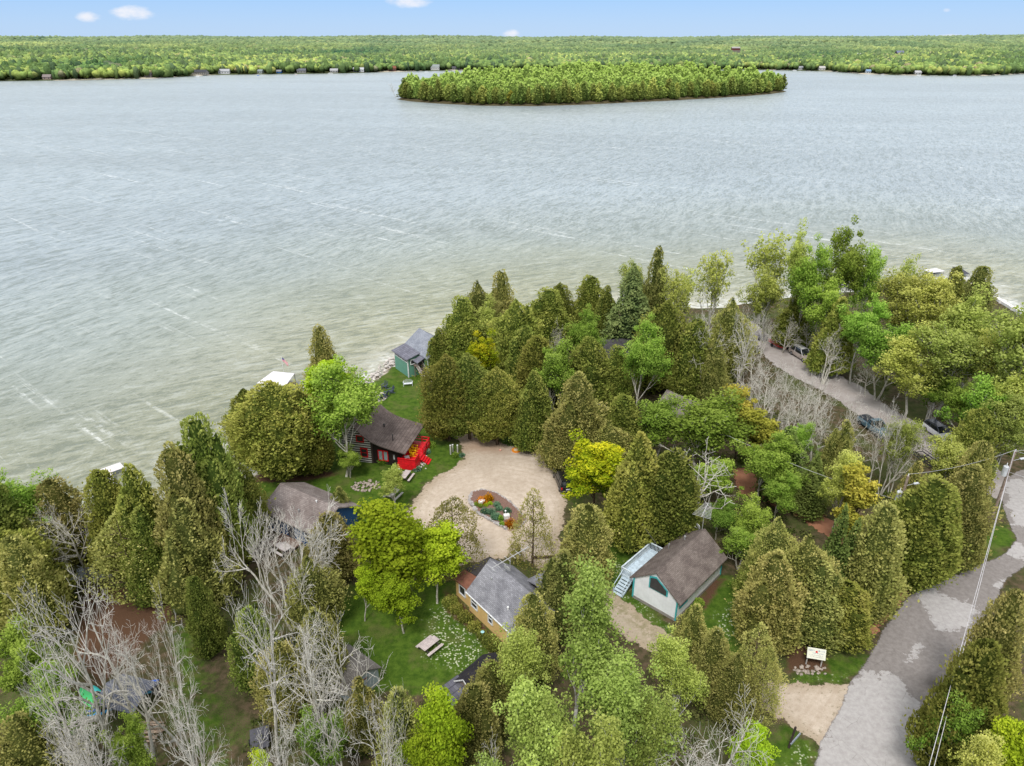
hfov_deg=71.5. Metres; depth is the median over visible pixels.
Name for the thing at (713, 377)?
cedar tree
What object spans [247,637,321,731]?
cedar tree
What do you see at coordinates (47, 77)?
lake house
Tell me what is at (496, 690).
cedar tree
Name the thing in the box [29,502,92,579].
bare tree
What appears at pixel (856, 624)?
cedar tree
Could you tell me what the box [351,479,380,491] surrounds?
rock pile
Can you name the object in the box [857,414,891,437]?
pickup truck
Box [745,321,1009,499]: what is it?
lane
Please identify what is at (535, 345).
cedar tree
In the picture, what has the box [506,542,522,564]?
cedar tree
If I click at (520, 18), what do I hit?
sky
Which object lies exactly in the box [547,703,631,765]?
birch tree
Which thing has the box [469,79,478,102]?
island tree
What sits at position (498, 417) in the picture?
cedar tree
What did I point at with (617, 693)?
birch tree
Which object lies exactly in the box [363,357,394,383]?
shore rocks
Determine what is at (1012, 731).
maple tree
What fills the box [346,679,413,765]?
bare tree
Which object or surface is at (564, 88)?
island tree
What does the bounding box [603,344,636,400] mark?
cedar tree
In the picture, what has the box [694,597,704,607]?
shrub
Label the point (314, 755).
leafy tree
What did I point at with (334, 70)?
lake house
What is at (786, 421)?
bare tree
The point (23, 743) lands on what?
cedar tree
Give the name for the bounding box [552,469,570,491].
parked car
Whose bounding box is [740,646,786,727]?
cedar tree
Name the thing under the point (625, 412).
cedar tree
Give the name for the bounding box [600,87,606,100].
island tree
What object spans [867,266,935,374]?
budding tree
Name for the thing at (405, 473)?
picnic table
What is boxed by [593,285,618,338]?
cedar tree
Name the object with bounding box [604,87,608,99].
island tree
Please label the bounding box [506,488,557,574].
cedar tree
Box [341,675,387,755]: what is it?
cedar tree
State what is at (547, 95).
island tree
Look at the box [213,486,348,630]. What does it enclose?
bare tree
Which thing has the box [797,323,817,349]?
bare tree
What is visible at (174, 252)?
lake
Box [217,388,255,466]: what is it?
cedar tree
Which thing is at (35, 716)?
leafy tree
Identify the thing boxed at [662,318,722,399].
cedar tree
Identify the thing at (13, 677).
leafy tree
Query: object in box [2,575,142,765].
bare tree
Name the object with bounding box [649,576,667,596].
window
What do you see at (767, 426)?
leafy tree
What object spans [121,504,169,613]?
cedar tree
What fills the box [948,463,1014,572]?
cedar tree
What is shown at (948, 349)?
budding tree
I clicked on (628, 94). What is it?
island tree
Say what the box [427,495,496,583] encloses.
cedar tree
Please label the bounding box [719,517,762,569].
leafy tree
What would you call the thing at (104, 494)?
cedar tree
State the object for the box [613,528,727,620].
chalet
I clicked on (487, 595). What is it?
yellow house
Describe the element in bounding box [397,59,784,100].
island woodland
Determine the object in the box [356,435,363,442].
window
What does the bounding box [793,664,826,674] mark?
sign stones
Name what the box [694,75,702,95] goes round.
island tree
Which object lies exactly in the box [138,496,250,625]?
cedar tree
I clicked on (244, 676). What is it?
cedar tree
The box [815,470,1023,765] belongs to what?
road
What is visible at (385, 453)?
window
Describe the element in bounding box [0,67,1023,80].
hills
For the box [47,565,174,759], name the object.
bare tree
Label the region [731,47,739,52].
barn
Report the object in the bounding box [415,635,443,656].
picnic table
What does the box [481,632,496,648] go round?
shrub
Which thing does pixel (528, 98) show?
island tree
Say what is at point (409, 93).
island tree
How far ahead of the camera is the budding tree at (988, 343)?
93.94 m
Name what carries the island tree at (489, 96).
on the island
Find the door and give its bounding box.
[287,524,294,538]
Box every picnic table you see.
[271,542,294,557]
[383,488,403,501]
[400,470,414,481]
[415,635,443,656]
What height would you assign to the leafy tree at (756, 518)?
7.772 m
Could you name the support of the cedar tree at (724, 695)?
on the ground
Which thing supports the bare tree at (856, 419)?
on the ground
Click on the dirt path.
(743, 479)
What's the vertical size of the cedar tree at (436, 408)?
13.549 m
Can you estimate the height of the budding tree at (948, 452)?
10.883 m
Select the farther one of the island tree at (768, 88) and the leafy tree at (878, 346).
the island tree at (768, 88)
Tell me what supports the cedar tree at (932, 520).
on the ground
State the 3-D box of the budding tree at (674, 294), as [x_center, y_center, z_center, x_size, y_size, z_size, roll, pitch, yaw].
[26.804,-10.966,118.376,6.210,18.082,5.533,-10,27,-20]
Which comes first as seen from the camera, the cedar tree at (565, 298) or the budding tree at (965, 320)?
the budding tree at (965, 320)
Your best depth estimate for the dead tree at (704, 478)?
77.25 m
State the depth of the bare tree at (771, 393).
95.02 m
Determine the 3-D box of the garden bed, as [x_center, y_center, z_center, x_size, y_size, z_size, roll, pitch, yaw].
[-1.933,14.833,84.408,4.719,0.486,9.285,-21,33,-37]
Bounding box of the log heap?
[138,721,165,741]
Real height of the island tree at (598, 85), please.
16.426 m
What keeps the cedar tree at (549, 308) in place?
on the ground
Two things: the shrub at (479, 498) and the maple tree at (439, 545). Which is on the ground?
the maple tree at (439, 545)
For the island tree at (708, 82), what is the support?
on the island
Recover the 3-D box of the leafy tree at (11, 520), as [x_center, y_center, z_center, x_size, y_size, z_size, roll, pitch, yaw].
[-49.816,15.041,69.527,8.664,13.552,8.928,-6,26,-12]
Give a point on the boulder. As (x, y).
(506, 516)
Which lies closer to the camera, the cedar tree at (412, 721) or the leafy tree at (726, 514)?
the cedar tree at (412, 721)
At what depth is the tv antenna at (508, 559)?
67.73 m
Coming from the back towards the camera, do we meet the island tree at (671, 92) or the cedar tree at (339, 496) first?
the island tree at (671, 92)
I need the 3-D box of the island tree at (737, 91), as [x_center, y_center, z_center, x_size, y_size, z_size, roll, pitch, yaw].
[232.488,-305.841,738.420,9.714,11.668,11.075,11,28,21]
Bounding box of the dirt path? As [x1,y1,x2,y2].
[733,468,847,542]
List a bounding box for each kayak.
[79,687,92,706]
[89,707,112,715]
[93,685,100,697]
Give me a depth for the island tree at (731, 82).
729.44 m
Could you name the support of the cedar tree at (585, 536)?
on the ground
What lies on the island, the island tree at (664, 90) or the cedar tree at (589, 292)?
the island tree at (664, 90)
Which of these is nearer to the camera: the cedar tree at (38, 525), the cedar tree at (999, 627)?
the cedar tree at (999, 627)
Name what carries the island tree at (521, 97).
on the island
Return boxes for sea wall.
[993,296,1021,314]
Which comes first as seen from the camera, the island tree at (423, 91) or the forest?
the island tree at (423, 91)
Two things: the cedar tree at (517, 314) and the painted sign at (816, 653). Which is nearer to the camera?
the painted sign at (816, 653)
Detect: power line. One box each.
[929,451,1014,765]
[934,485,1005,765]
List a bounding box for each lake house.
[42,74,52,79]
[192,70,208,74]
[218,69,230,73]
[296,68,306,72]
[330,68,338,72]
[431,64,439,69]
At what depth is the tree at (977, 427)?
85.16 m
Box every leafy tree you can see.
[0,467,58,525]
[0,613,65,695]
[0,658,102,739]
[96,708,155,765]
[290,353,382,476]
[294,703,349,765]
[337,442,362,477]
[531,336,575,409]
[563,303,608,351]
[619,311,674,404]
[633,393,682,460]
[634,387,760,477]
[691,457,747,508]
[701,497,740,539]
[716,383,757,458]
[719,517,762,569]
[722,491,774,558]
[730,430,810,504]
[734,405,782,457]
[761,469,804,520]
[785,233,834,332]
[790,422,822,458]
[801,274,847,336]
[822,215,869,298]
[830,459,882,541]
[835,292,893,383]
[847,243,887,345]
[853,321,920,400]
[905,689,990,761]
[919,373,959,419]
[934,371,1019,432]
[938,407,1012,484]
[942,376,996,426]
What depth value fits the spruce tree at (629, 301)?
117.24 m
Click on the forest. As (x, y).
(22, 57)
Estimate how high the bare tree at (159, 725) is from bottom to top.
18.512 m
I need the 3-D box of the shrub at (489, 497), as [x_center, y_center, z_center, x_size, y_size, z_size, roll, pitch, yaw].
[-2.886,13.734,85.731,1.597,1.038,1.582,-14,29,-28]
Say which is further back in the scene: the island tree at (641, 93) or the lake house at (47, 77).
the lake house at (47, 77)
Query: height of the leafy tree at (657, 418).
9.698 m
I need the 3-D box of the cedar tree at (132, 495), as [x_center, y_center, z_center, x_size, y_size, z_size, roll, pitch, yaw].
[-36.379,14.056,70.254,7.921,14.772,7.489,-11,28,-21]
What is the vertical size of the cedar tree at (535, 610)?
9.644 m
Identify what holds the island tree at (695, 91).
on the island
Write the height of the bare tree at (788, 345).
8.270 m
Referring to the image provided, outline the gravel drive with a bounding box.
[407,433,849,745]
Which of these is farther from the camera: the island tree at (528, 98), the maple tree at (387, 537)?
the island tree at (528, 98)
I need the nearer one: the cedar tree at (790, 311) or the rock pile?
the rock pile
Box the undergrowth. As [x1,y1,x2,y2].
[1,342,1016,765]
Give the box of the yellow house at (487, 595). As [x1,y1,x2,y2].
[452,557,554,643]
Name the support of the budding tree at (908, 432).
on the ground
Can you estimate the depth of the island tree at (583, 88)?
642.63 m
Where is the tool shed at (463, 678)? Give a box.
[454,652,501,690]
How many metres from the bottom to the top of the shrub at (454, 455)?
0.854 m
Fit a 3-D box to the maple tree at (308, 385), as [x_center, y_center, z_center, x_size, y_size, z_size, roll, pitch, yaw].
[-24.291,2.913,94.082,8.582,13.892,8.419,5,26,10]
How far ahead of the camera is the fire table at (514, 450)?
96.21 m
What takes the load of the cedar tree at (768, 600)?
on the ground
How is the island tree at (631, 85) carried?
on the island
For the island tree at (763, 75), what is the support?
on the island
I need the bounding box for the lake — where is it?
[0,70,1023,579]
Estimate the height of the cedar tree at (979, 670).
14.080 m
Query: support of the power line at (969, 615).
attached to the utility pole at (1005, 471)
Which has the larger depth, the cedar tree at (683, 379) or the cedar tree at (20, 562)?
the cedar tree at (683, 379)
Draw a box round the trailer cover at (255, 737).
[249,725,270,750]
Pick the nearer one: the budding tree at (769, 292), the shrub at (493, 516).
the shrub at (493, 516)
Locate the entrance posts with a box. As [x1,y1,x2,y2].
[788,726,800,748]
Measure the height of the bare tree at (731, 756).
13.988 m
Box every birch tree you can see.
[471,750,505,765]
[481,622,554,706]
[491,673,582,765]
[505,676,590,765]
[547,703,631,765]
[558,550,623,726]
[560,627,690,765]
[623,683,691,765]
[647,624,710,745]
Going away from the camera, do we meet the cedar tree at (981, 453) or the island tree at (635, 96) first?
the cedar tree at (981, 453)
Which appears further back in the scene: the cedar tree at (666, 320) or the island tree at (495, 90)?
the island tree at (495, 90)
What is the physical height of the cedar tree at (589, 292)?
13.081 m
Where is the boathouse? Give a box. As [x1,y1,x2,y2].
[391,328,433,381]
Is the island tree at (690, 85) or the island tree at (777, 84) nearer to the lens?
the island tree at (690, 85)
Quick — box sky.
[0,0,1023,36]
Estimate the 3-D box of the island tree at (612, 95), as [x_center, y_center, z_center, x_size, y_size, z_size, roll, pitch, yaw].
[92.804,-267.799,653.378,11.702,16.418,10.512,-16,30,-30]
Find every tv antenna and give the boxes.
[487,545,529,571]
[693,502,710,528]
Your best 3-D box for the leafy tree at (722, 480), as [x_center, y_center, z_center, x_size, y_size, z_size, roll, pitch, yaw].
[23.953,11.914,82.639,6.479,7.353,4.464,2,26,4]
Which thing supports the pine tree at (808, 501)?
on the ground
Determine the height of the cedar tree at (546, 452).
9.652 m
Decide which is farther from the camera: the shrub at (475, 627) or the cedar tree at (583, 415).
the cedar tree at (583, 415)
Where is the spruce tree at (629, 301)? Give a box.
[596,263,650,349]
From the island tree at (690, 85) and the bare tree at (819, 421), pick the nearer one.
the bare tree at (819, 421)
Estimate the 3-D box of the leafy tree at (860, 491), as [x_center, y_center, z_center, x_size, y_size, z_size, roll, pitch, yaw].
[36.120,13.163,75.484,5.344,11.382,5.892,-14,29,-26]
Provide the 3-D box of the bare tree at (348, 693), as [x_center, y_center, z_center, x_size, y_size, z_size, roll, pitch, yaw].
[-12.721,22.688,53.609,6.898,13.377,5.412,4,26,7]
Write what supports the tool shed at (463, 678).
on the ground
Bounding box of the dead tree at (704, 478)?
[681,438,735,512]
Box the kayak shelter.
[97,673,160,713]
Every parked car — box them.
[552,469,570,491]
[789,343,811,361]
[922,419,950,441]
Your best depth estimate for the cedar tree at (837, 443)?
86.56 m
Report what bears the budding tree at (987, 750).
on the ground
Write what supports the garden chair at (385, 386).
on the ground
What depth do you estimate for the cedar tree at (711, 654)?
56.91 m
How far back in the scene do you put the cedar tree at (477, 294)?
119.35 m
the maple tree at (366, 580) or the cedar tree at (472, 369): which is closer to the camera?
the maple tree at (366, 580)
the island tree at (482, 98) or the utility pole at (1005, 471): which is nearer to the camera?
the utility pole at (1005, 471)
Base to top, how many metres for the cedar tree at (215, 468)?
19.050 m
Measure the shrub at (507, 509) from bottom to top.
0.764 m
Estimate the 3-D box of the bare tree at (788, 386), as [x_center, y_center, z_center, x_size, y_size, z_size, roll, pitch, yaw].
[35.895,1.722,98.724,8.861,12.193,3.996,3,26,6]
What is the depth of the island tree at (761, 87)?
759.36 m
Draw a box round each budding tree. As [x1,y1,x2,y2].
[371,463,403,502]
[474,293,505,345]
[619,257,646,291]
[657,263,693,322]
[669,264,701,332]
[692,248,736,331]
[735,262,788,342]
[741,227,791,341]
[783,217,815,346]
[816,449,863,538]
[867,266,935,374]
[872,320,947,419]
[878,416,927,493]
[884,271,962,373]
[887,253,921,324]
[908,318,990,418]
[920,433,970,483]
[938,281,998,387]
[946,729,1007,765]
[963,366,1023,469]
[964,320,1016,389]
[976,302,1023,452]
[980,390,1023,484]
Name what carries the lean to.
on the ground
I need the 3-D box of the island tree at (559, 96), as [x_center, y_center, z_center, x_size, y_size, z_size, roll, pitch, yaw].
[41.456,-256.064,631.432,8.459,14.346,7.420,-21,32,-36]
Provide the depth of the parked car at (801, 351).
124.12 m
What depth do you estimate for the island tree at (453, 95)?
641.19 m
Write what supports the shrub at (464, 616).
on the ground
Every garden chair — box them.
[381,380,388,387]
[387,385,394,392]
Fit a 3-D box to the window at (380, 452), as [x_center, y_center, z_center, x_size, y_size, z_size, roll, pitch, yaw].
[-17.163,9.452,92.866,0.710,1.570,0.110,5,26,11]
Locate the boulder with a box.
[503,513,509,519]
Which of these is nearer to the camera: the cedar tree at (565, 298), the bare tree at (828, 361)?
the bare tree at (828, 361)
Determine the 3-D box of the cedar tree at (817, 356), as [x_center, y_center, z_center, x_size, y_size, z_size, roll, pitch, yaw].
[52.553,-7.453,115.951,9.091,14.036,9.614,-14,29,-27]
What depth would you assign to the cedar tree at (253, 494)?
74.93 m
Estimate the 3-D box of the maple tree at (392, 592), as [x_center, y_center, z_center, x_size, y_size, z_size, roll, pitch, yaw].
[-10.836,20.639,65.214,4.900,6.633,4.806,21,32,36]
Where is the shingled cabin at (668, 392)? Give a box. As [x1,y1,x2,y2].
[658,390,700,429]
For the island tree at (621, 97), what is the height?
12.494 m
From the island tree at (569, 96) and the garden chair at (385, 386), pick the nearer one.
the garden chair at (385, 386)
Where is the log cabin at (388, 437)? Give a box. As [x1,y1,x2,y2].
[335,399,431,469]
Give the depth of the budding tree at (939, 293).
108.15 m
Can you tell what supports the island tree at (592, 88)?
on the island
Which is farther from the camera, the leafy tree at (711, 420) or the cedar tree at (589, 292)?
the cedar tree at (589, 292)
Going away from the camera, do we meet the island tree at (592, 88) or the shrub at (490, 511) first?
the shrub at (490, 511)
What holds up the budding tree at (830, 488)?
on the ground
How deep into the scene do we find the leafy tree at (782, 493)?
78.17 m
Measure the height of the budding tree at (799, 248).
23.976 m
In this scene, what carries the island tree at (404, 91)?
on the island
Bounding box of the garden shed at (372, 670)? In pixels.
[334,644,381,703]
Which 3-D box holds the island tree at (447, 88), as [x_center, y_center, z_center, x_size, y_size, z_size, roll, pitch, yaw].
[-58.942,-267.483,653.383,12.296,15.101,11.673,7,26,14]
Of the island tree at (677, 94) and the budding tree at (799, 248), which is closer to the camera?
the budding tree at (799, 248)
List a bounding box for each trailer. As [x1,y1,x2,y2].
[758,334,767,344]
[769,339,785,350]
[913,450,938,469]
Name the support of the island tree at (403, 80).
on the island
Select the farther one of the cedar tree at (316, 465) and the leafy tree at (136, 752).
the cedar tree at (316, 465)
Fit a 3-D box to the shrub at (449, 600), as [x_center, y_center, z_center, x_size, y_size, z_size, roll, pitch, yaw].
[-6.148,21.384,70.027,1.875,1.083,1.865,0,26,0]
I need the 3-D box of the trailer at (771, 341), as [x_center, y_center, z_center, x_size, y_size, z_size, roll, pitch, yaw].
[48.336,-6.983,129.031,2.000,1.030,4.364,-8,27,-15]
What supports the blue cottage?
on the ground
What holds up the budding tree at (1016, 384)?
on the ground
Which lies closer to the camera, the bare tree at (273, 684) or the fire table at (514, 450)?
the bare tree at (273, 684)
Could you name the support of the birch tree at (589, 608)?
on the ground
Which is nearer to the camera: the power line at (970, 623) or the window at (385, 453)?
the power line at (970, 623)
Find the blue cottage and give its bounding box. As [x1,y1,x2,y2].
[266,482,360,553]
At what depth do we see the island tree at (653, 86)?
674.23 m
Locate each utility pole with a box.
[895,474,919,500]
[985,449,1023,531]
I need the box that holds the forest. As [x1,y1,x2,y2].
[0,34,1023,79]
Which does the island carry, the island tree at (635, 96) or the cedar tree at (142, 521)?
the island tree at (635, 96)
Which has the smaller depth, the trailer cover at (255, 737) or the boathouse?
the trailer cover at (255, 737)
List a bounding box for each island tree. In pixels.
[399,83,407,97]
[400,78,405,93]
[406,85,412,98]
[418,81,427,99]
[426,86,434,100]
[433,79,444,100]
[442,84,451,100]
[450,83,458,101]
[457,88,464,101]
[463,86,472,102]
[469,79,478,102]
[471,91,478,102]
[476,85,487,103]
[486,89,492,103]
[492,86,498,102]
[496,88,506,103]
[506,90,512,102]
[509,93,516,103]
[515,83,525,103]
[525,87,531,103]
[531,92,541,103]
[533,83,544,103]
[544,87,550,102]
[549,89,555,102]
[555,86,563,102]
[561,79,569,102]
[564,88,573,102]
[567,83,573,100]
[572,83,582,102]
[580,81,590,100]
[589,83,596,100]
[591,88,602,101]
[596,82,604,91]
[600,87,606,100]
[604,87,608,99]
[606,82,616,100]
[618,87,625,100]
[625,86,631,99]
[629,82,633,99]
[631,83,638,99]
[638,80,648,99]
[645,87,653,99]
[648,77,658,98]
[658,86,663,98]
[662,86,668,97]
[665,78,672,96]
[667,82,675,98]
[674,89,680,98]
[679,84,686,97]
[680,80,688,96]
[686,81,693,96]
[692,85,699,97]
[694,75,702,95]
[701,82,706,95]
[702,85,709,96]
[706,79,711,95]
[710,83,715,95]
[712,85,716,96]
[715,82,720,95]
[719,81,727,95]
[728,77,734,94]
[729,76,736,94]
[734,82,739,94]
[738,78,744,94]
[743,81,749,93]
[750,82,756,93]
[754,78,760,91]
[758,79,764,92]
[759,72,767,88]
[764,81,772,92]
[773,78,780,90]
[779,77,782,90]
[782,73,787,89]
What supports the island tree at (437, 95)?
on the island
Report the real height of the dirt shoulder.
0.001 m
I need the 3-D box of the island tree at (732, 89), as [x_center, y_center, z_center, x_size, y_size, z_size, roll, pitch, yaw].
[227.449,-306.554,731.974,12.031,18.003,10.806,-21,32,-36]
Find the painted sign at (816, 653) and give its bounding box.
[805,647,825,666]
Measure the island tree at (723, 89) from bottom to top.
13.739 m
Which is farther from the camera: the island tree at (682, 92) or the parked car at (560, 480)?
the island tree at (682, 92)
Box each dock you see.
[99,463,123,472]
[257,371,295,391]
[924,268,943,273]
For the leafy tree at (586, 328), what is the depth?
110.05 m
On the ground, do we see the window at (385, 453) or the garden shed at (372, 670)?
the garden shed at (372, 670)
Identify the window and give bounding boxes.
[270,516,278,525]
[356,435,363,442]
[360,448,367,457]
[377,450,382,460]
[383,450,388,461]
[458,583,465,598]
[471,599,477,611]
[487,614,492,625]
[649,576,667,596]
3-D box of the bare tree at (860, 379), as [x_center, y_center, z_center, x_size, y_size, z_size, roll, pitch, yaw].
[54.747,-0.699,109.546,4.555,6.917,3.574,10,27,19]
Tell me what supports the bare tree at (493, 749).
on the ground
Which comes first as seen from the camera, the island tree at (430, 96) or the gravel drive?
the gravel drive
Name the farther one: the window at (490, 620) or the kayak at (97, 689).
the window at (490, 620)
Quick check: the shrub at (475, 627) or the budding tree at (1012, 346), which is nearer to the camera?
the shrub at (475, 627)
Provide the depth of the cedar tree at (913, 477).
74.40 m
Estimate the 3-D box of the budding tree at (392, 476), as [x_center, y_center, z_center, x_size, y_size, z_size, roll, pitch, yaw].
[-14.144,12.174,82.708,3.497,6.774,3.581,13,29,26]
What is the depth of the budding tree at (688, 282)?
118.76 m
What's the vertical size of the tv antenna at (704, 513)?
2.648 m
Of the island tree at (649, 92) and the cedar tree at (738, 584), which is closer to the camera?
the cedar tree at (738, 584)
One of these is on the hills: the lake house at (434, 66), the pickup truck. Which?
the lake house at (434, 66)
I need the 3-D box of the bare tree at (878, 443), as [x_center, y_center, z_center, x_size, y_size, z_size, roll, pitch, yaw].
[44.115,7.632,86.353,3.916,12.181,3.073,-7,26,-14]
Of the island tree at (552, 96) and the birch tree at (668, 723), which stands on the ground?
the birch tree at (668, 723)
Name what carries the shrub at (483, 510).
in the garden bed
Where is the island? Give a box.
[398,89,785,105]
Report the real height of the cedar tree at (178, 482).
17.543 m
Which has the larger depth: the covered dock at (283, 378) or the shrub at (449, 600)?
the covered dock at (283, 378)
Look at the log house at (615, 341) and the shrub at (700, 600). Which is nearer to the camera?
the shrub at (700, 600)
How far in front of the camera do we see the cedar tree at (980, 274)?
132.50 m
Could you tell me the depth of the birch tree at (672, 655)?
52.96 m
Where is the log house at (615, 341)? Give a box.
[573,338,634,374]
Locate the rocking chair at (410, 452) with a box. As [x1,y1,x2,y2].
[408,448,415,456]
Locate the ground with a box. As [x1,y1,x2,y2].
[0,280,1023,765]
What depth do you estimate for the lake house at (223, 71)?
1234.77 m
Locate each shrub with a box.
[376,459,385,465]
[412,466,421,471]
[430,441,435,448]
[441,594,457,609]
[448,601,463,615]
[451,452,458,458]
[457,609,473,623]
[466,620,481,633]
[476,496,487,504]
[477,629,486,640]
[480,507,487,514]
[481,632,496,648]
[483,492,494,502]
[485,639,502,652]
[486,508,496,514]
[490,512,500,519]
[493,501,500,506]
[495,505,502,510]
[503,507,511,512]
[504,517,517,528]
[690,601,701,610]
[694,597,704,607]
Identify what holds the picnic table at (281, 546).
on the ground
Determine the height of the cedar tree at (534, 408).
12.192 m
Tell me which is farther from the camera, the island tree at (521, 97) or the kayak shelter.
the island tree at (521, 97)
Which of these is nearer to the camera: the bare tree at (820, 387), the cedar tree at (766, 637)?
the cedar tree at (766, 637)
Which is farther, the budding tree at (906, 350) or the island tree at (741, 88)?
the island tree at (741, 88)
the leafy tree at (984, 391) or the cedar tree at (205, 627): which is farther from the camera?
the leafy tree at (984, 391)
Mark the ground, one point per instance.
(232, 712)
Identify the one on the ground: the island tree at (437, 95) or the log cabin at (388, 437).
the log cabin at (388, 437)
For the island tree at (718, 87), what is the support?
on the island
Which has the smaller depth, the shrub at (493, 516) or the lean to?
the lean to
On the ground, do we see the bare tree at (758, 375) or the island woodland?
the bare tree at (758, 375)
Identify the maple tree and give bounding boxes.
[248,747,271,765]
[300,359,352,413]
[346,497,428,584]
[353,561,379,620]
[369,571,423,633]
[390,722,443,765]
[410,517,470,603]
[413,681,473,765]
[465,328,500,370]
[561,428,625,505]
[724,717,780,765]
[981,715,1023,765]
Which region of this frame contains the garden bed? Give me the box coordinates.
[468,488,525,529]
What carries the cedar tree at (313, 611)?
on the ground
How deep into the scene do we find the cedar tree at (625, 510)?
73.89 m
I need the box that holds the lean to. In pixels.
[430,675,467,704]
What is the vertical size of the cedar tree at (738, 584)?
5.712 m
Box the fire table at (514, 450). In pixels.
[512,447,519,452]
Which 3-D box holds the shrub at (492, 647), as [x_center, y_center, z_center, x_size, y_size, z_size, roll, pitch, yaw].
[-1.588,23.849,64.903,1.704,1.025,1.577,0,26,0]
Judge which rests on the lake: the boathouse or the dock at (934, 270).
the dock at (934, 270)
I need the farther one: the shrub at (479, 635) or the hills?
the hills
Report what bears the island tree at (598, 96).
on the island
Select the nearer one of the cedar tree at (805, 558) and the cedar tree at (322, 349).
the cedar tree at (805, 558)
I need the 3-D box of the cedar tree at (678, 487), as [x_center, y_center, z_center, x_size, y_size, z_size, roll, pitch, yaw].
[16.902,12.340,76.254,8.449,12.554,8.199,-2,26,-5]
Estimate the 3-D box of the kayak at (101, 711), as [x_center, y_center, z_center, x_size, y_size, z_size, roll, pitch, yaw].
[-33.707,27.044,58.705,2.600,0.470,0.600,-16,30,-31]
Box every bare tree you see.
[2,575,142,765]
[17,612,92,765]
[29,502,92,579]
[42,699,132,765]
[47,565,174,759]
[64,682,131,765]
[108,583,204,764]
[158,661,242,765]
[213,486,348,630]
[223,576,302,764]
[247,712,299,765]
[270,607,358,754]
[295,665,350,765]
[296,607,391,716]
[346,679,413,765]
[478,732,512,765]
[551,321,562,351]
[655,683,771,765]
[689,297,732,369]
[706,734,755,765]
[727,308,765,384]
[729,333,776,408]
[742,359,807,421]
[751,356,788,445]
[754,311,778,355]
[775,316,800,352]
[775,365,840,426]
[775,372,819,431]
[778,374,822,438]
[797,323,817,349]
[797,392,854,461]
[819,326,850,384]
[837,388,878,450]
[852,357,879,394]
[863,399,899,481]
[868,393,928,496]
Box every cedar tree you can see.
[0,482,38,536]
[0,522,78,632]
[0,533,78,644]
[0,709,93,765]
[21,517,82,580]
[32,475,92,570]
[73,510,155,607]
[79,468,124,578]
[106,462,162,590]
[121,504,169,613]
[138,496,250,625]
[144,441,240,578]
[170,411,261,558]
[182,576,230,659]
[214,379,335,483]
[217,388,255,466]
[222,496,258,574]
[224,604,288,694]
[233,459,275,545]
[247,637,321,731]
[282,555,351,636]
[286,390,338,477]
[292,607,352,697]
[295,511,366,582]
[298,323,336,380]
[330,486,358,523]
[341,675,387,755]
[369,685,421,765]
[412,353,474,440]
[421,327,450,374]
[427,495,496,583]
[433,352,492,439]
[440,295,486,365]
[454,679,507,765]
[462,280,506,355]
[464,366,522,444]
[467,657,518,739]
[479,298,552,373]
[485,269,516,314]
[502,325,535,381]
[504,591,563,686]
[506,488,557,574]
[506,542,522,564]
[508,370,554,452]
[511,335,562,411]
[525,286,579,349]
[531,402,582,472]
[533,549,582,650]
[539,370,611,467]
[549,282,577,331]
[552,502,619,589]
[561,336,618,415]
[568,274,602,328]
[585,419,633,457]
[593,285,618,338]
[599,431,669,553]
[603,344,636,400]
[603,393,646,456]
[631,299,691,395]
[639,245,674,312]
[639,447,705,546]
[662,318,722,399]
[669,603,709,667]
[689,625,731,709]
[694,339,732,404]
[700,652,767,730]
[706,297,762,381]
[718,621,794,728]
[724,548,814,657]
[727,555,765,595]
[737,516,799,585]
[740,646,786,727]
[765,533,846,629]
[770,298,818,347]
[786,559,857,659]
[803,296,859,376]
[818,419,856,482]
[827,578,877,654]
[835,500,919,624]
[873,473,973,593]
[885,460,927,503]
[900,637,1014,765]
[930,265,967,328]
[938,588,1023,713]
[944,440,1000,518]
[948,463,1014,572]
[963,265,1000,326]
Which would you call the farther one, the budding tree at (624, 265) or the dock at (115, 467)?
the budding tree at (624, 265)
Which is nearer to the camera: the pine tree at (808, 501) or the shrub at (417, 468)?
the pine tree at (808, 501)
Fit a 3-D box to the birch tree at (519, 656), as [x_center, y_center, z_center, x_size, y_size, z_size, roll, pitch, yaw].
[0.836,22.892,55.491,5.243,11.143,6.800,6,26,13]
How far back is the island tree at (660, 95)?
679.42 m
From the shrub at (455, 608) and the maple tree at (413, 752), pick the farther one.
the shrub at (455, 608)
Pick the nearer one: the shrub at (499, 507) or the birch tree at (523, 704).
the birch tree at (523, 704)
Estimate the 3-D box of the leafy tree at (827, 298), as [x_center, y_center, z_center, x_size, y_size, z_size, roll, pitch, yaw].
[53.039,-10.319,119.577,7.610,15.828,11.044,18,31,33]
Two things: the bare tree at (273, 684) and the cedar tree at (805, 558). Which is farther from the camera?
the cedar tree at (805, 558)
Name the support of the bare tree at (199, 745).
on the ground
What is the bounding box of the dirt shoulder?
[870,591,908,633]
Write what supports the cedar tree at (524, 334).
on the ground
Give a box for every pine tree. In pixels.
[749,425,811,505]
[787,452,835,521]
[817,503,861,579]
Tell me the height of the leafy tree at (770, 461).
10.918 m
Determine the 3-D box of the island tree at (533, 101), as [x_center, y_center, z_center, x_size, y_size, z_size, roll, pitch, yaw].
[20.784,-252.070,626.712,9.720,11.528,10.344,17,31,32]
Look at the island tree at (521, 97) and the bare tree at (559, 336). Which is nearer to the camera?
the bare tree at (559, 336)

